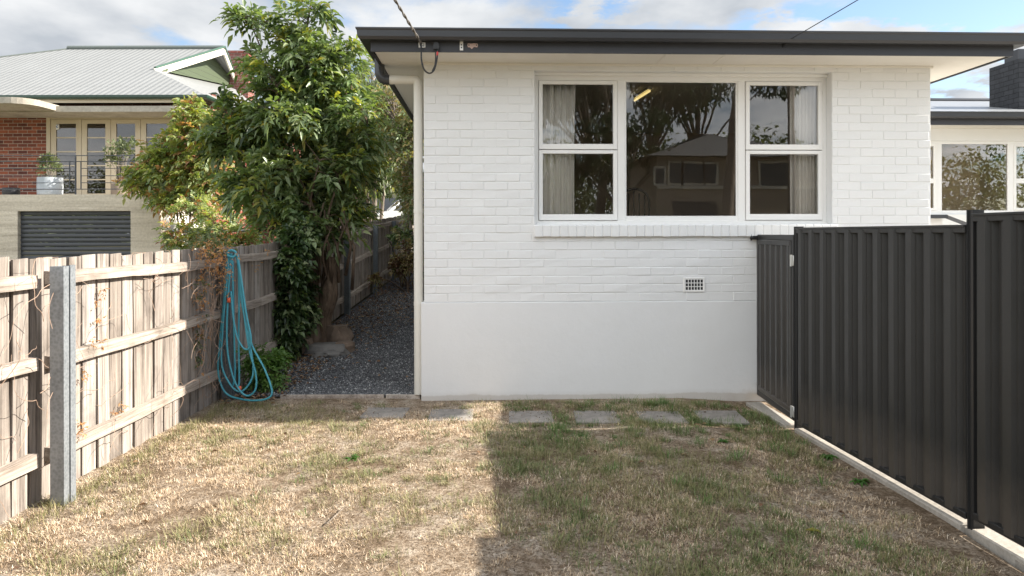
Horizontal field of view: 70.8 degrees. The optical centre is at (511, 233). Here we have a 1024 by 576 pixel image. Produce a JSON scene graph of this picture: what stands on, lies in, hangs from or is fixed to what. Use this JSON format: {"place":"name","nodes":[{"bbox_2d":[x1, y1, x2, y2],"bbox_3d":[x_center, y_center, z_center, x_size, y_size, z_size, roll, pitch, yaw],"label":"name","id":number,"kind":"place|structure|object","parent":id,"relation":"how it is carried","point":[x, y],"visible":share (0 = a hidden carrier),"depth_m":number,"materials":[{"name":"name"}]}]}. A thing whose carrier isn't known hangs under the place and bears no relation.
{"place":"outdoors","nodes":[
{"label":"outdoors","id":0,"kind":"place"},
{"bbox_2d":[2,187,19,194],"bbox_3d":[-11.479,-0.957,16.500,0.354,0.183,0.354,0,0,0],"label":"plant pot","id":1,"kind":"object","parent":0,"point":[10,192],"visible":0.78,"depth_m":16.36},
{"bbox_2d":[0,400,237,551],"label":"grass tufts","id":2,"kind":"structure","parent":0,"point":[131,461],"depth_m":4.96,"materials":[{"name":"beige plant"}]},
{"bbox_2d":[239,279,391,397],"bbox_3d":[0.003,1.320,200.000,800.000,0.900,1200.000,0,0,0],"label":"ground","id":3,"kind":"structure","parent":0,"point":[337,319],"depth_m":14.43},
{"bbox_2d":[0,45,300,259],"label":"brick house","id":4,"kind":"structure","parent":3,"relation":"on","point":[74,109],"depth_m":18.10,"materials":[{"name":"paint"}]},
{"bbox_2d":[35,152,63,194],"bbox_3d":[-10.586,-1.376,16.503,0.622,1.018,0.532,0,0,0],"label":"potted plant","id":5,"kind":"object","parent":4,"relation":"on","point":[49,178],"visible":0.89,"depth_m":16.38,"materials":[{"name":"green plant"}]},
{"bbox_2d":[20,211,130,259],"bbox_3d":[-9.729,0.493,16.112,2.513,1.987,0.035,0,0,0],"label":"garage door","id":6,"kind":"structure","parent":4,"relation":"in","point":[112,237],"depth_m":16.10,"materials":[{"name":"black metal"}]},
{"bbox_2d":[46,118,176,194],"bbox_3d":[-10.060,-1.912,18.150,3.271,2.088,0.140,0,0,0],"label":"french door set","id":7,"kind":"structure","parent":4,"relation":"in","point":[127,127],"depth_m":18.10,"materials":[{"name":"beige wood"}]},
{"bbox_2d":[102,135,137,193],"bbox_3d":[-8.977,-1.564,16.497,0.825,1.388,0.410,0,0,0],"label":"potted plant","id":8,"kind":"object","parent":4,"relation":"on","point":[125,145],"visible":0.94,"depth_m":16.45,"materials":[{"name":"green plant"}]},
{"bbox_2d":[0,215,413,524],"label":"paling fence","id":9,"kind":"object","parent":3,"relation":"on","point":[139,362],"visible":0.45,"depth_m":5.29,"materials":[{"name":"wood"}]},
{"bbox_2d":[0,226,269,523],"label":"dead vine","id":10,"kind":"object","parent":9,"relation":"attached to","point":[210,243],"visible":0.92,"depth_m":6.70,"materials":[{"name":"orange plant"}]},
{"bbox_2d":[217,249,272,401],"bbox_3d":[-2.567,0.881,6.965,0.580,1.462,0.148,0,0,12],"label":"garden hose","id":11,"kind":"object","parent":9,"relation":"hanging from","point":[241,294],"visible":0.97,"depth_m":6.96,"materials":[{"name":"teal rubber"}]},
{"bbox_2d":[270,211,323,362],"bbox_3d":[-2.793,0.701,9.336,0.744,1.988,1.261,0,0,0],"label":"climbing vine","id":12,"kind":"object","parent":9,"relation":"attached to","point":[295,305],"visible":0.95,"depth_m":8.97,"materials":[{"name":"green plant"}]},
{"bbox_2d":[355,27,1023,402],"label":"brick house","id":13,"kind":"structure","parent":3,"relation":"on","point":[601,293],"depth_m":7.28,"materials":[{"name":"white brick"}]},
{"bbox_2d":[394,0,422,43],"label":"service cable","id":14,"kind":"object","parent":13,"relation":"attached to","point":[407,20],"visible":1,"depth_m":6.33,"materials":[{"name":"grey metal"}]},
{"bbox_2d":[538,85,575,220],"bbox_3d":[0.473,-0.496,7.494,0.393,2.230,0.100,0,0,0],"label":"curtain","id":15,"kind":"object","parent":13,"relation":"hanging from","point":[558,128],"visible":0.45,"depth_m":7.49,"materials":[{"name":"white fabric"}]},
{"bbox_2d":[626,188,649,215],"bbox_3d":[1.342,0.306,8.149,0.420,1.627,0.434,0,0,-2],"label":"dining chair","id":16,"kind":"object","parent":13,"relation":"on","point":[642,191],"visible":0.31,"depth_m":7.96,"materials":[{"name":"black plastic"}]},
{"bbox_2d":[633,87,651,100],"bbox_3d":[1.527,-1.632,8.460,0.050,0.052,0.584,0,0,-7],"label":"ceiling light","id":17,"kind":"object","parent":13,"relation":"attached to","point":[647,90],"visible":1,"depth_m":8.40,"materials":[{"name":"beige plastic"}]},
{"bbox_2d":[535,72,827,224],"bbox_3d":[1.743,-0.870,7.443,3.042,1.552,0.125,0,0,-2],"label":"window","id":18,"kind":"structure","parent":13,"relation":"in","point":[743,82],"depth_m":7.42,"materials":[{"name":"white wood"}]},
{"bbox_2d":[790,86,817,213],"bbox_3d":[3.101,-0.501,7.599,0.323,2.230,0.097,0,0,-2],"label":"curtain","id":19,"kind":"object","parent":13,"relation":"hanging from","point":[803,131],"visible":0.4,"depth_m":7.59,"materials":[{"name":"white fabric"}]},
{"bbox_2d":[791,0,857,38],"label":"overhead wire","id":20,"kind":"object","parent":13,"relation":"attached to","point":[824,19],"visible":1,"depth_m":6.40,"materials":[{"name":"black plastic"}]},
{"bbox_2d":[930,141,1023,212],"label":"wing window","id":21,"kind":"structure","parent":13,"relation":"in","point":[1010,181],"depth_m":11.88,"materials":[{"name":"white wood"}]},
{"bbox_2d":[746,402,1023,566],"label":"kerb","id":22,"kind":"structure","parent":3,"relation":"on","point":[1005,549],"depth_m":4.58,"materials":[{"name":"concrete"}]},
{"bbox_2d":[794,210,1023,546],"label":"steel fence","id":23,"kind":"object","parent":22,"relation":"on","point":[909,356],"visible":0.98,"depth_m":4.47,"materials":[{"name":"black metal"}]},
{"bbox_2d":[750,235,793,420],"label":"metal gate","id":24,"kind":"structure","parent":23,"relation":"attached to","point":[775,321],"depth_m":6.69,"materials":[{"name":"grey metal"}]},
{"bbox_2d":[235,272,423,396],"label":"path","id":25,"kind":"structure","parent":0,"point":[380,291],"depth_m":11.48,"materials":[{"name":"grey gravel"}]},
{"bbox_2d":[236,342,292,397],"bbox_3d":[-2.601,1.463,7.607,0.579,0.623,0.555,0,0,19],"label":"fern clump","id":26,"kind":"object","parent":25,"relation":"on","point":[277,362],"visible":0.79,"depth_m":7.53,"materials":[{"name":"green plant"}]},
{"bbox_2d":[218,354,328,404],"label":"fallen leaves","id":27,"kind":"object","parent":25,"relation":"on","point":[270,399],"visible":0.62,"depth_m":7.72,"materials":[{"name":"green plant"}]},
{"bbox_2d":[176,0,400,341],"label":"garden tree","id":28,"kind":"object","parent":25,"relation":"on","point":[280,183],"visible":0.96,"depth_m":9.84,"materials":[{"name":"green plant"}]},
{"bbox_2d":[299,337,313,354],"bbox_3d":[-2.695,1.487,9.443,0.232,0.224,0.235,0,0,0],"label":"rock","id":29,"kind":"object","parent":25,"relation":"on","point":[309,340],"visible":0.28,"depth_m":9.36,"materials":[{"name":"stone"}]},
{"bbox_2d":[306,326,321,342],"bbox_3d":[-2.759,1.426,9.856,0.301,0.306,0.266,0,0,0],"label":"rock","id":30,"kind":"object","parent":25,"relation":"on","point":[317,338],"visible":0.19,"depth_m":9.76,"materials":[{"name":"stone"}]},
{"bbox_2d":[304,342,349,355],"bbox_3d":[-2.440,1.520,9.462,0.650,0.153,0.420,0,0,0],"label":"rock","id":31,"kind":"object","parent":25,"relation":"on","point":[323,346],"visible":0.62,"depth_m":9.31,"materials":[{"name":"grey stone"}]},
{"bbox_2d":[311,351,343,358],"bbox_3d":[-2.366,1.557,9.303,0.411,0.092,0.347,0,0,0],"label":"rock","id":32,"kind":"object","parent":25,"relation":"on","point":[328,354],"visible":0.75,"depth_m":9.19,"materials":[{"name":"grey stone"}]},
{"bbox_2d":[326,324,353,341],"bbox_3d":[-2.410,1.420,9.951,0.405,0.305,0.262,0,0,20],"label":"rock","id":33,"kind":"object","parent":25,"relation":"on","point":[336,333],"visible":0.6,"depth_m":9.88,"materials":[{"name":"brown stone"}]},
{"bbox_2d":[335,340,354,352],"bbox_3d":[-2.226,1.509,9.550,0.289,0.163,0.314,0,0,-28],"label":"rock","id":34,"kind":"object","parent":25,"relation":"on","point":[349,345],"visible":0.61,"depth_m":9.48,"materials":[{"name":"brown stone"}]},
{"bbox_2d":[340,198,401,228],"bbox_3d":[-4.043,-0.496,24.477,1.700,1.448,4.288,0,0,30],"label":"parked car","id":35,"kind":"object","parent":25,"relation":"on","point":[390,210],"visible":0.02,"depth_m":23.38,"materials":[{"name":"silver metal"}]},
{"bbox_2d":[367,238,413,296],"bbox_3d":[-2.527,0.707,14.820,0.754,1.226,1.728,0,0,32],"label":"dead shrub","id":36,"kind":"object","parent":25,"relation":"on","point":[398,264],"visible":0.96,"depth_m":15.11,"materials":[{"name":"brown plant"}]},
{"bbox_2d":[361,203,423,286],"bbox_3d":[-2.880,0.103,16.807,1.842,2.366,3.487,0,0,-7],"label":"overhanging bush","id":37,"kind":"object","parent":25,"relation":"on","point":[396,235],"visible":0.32,"depth_m":15.59,"materials":[{"name":"green plant"}]},
{"bbox_2d":[364,81,423,283],"bbox_3d":[-2.378,-1.245,16.403,1.849,4.956,2.704,0,0,-28],"label":"tree","id":38,"kind":"object","parent":25,"relation":"on","point":[397,117],"visible":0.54,"depth_m":15.77,"materials":[{"name":"green plant"}]},
{"bbox_2d":[0,392,1023,575],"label":"lawn","id":39,"kind":"structure","parent":0,"point":[530,565],"depth_m":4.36,"materials":[{"name":"plant"}]},
{"bbox_2d":[326,506,344,523],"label":"twig","id":40,"kind":"object","parent":39,"relation":"on","point":[335,515],"visible":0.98,"depth_m":4.19,"materials":[{"name":"beige wood"}]},
{"bbox_2d":[280,394,420,398],"bbox_3d":[-1.636,1.662,7.300,1.421,0.062,0.050,0,0,1],"label":"path edging","id":41,"kind":"object","parent":39,"relation":"on","point":[342,396],"visible":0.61,"depth_m":7.29,"materials":[{"name":"grey concrete"}]},
{"bbox_2d":[343,454,359,461],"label":"weed","id":42,"kind":"object","parent":39,"relation":"on","point":[352,458],"visible":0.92,"depth_m":5.34,"materials":[{"name":"green plant"}]},
{"bbox_2d":[359,407,409,418],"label":"paving slab","id":43,"kind":"structure","parent":39,"relation":"on","point":[386,411],"depth_m":6.70,"materials":[{"name":"grey concrete"}]},
{"bbox_2d":[13,405,844,575],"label":"fallen leaves","id":44,"kind":"object","parent":39,"relation":"on","point":[255,492],"depth_m":5.08,"materials":[{"name":"brown plant"}]},
{"bbox_2d":[427,409,472,421],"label":"paving slab","id":45,"kind":"structure","parent":39,"relation":"on","point":[441,414],"depth_m":6.62,"materials":[{"name":"grey concrete"}]},
{"bbox_2d":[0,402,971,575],"bbox_3d":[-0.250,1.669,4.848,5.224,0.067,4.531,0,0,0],"label":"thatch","id":46,"kind":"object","parent":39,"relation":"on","point":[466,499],"visible":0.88,"depth_m":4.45,"materials":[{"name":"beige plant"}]},
{"bbox_2d":[508,411,553,423],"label":"paving slab","id":47,"kind":"structure","parent":39,"relation":"on","point":[518,417],"depth_m":6.50,"materials":[{"name":"grey concrete"}]},
{"bbox_2d":[574,411,621,423],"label":"paving slab","id":48,"kind":"structure","parent":39,"relation":"on","point":[588,416],"depth_m":6.50,"materials":[{"name":"grey concrete"}]},
{"bbox_2d":[636,411,688,423],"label":"paving slab","id":49,"kind":"structure","parent":39,"relation":"on","point":[669,416],"depth_m":6.53,"materials":[{"name":"grey concrete"}]},
{"bbox_2d":[693,410,749,424],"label":"paving slab","id":50,"kind":"structure","parent":39,"relation":"on","point":[710,414],"depth_m":6.52,"materials":[{"name":"grey concrete"}]},
{"bbox_2d":[717,438,728,442],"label":"weed","id":51,"kind":"object","parent":39,"relation":"on","point":[722,440],"visible":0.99,"depth_m":5.72,"materials":[{"name":"green plant"}]},
{"bbox_2d":[820,454,837,460],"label":"weed","id":52,"kind":"object","parent":39,"relation":"on","point":[829,456],"visible":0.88,"depth_m":5.44,"materials":[{"name":"green plant"}]},
{"bbox_2d":[849,478,870,486],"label":"weed","id":53,"kind":"object","parent":39,"relation":"on","point":[862,481],"visible":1,"depth_m":4.90,"materials":[{"name":"green plant"}]},
{"bbox_2d":[0,0,1023,186],"label":"sky","id":54,"kind":"structure","parent":0,"point":[26,26],"materials":[{"name":"white"}]},
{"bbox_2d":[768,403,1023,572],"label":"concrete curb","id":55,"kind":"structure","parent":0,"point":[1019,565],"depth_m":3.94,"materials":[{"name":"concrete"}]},
{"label":"side yard","id":56,"kind":"structure","parent":0,"visible":0},
{"bbox_2d":[111,91,242,240],"bbox_3d":[-6.951,-0.831,15.226,2.853,4.304,1.836,0,0,0],"label":"flowering shrub","id":57,"kind":"object","parent":56,"relation":"on","point":[174,169],"visible":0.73,"depth_m":14.89,"materials":[{"name":"green plant"}]},
{"bbox_2d":[152,190,265,250],"bbox_3d":[-5.150,0.409,11.817,2.400,2.354,1.523,0,0,43],"label":"garden shrub","id":58,"kind":"object","parent":56,"relation":"on","point":[205,208],"visible":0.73,"depth_m":11.45,"materials":[{"name":"green plant"}]},
{"bbox_2d":[302,153,398,205],"bbox_3d":[-7.610,-2.042,27.164,6.439,5.834,4.661,0,0,0],"label":"tree","id":59,"kind":"object","parent":56,"relation":"on","point":[386,192],"depth_m":27.45,"materials":[{"name":"green plant"}]},
{"bbox_2d":[313,57,408,220],"bbox_3d":[-4.956,-2.182,22.148,5.357,6.258,3.522,0,0,26],"label":"tree","id":60,"kind":"object","parent":56,"relation":"on","point":[389,170],"visible":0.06,"depth_m":21.59,"materials":[{"name":"green plant"}]},
{"bbox_2d":[388,180,399,197],"bbox_3d":[-4.351,-0.686,28.900,2.500,3.330,4.200,0,0,0],"label":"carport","id":61,"kind":"object","parent":56,"relation":"on","point":[394,195],"depth_m":30.00,"materials":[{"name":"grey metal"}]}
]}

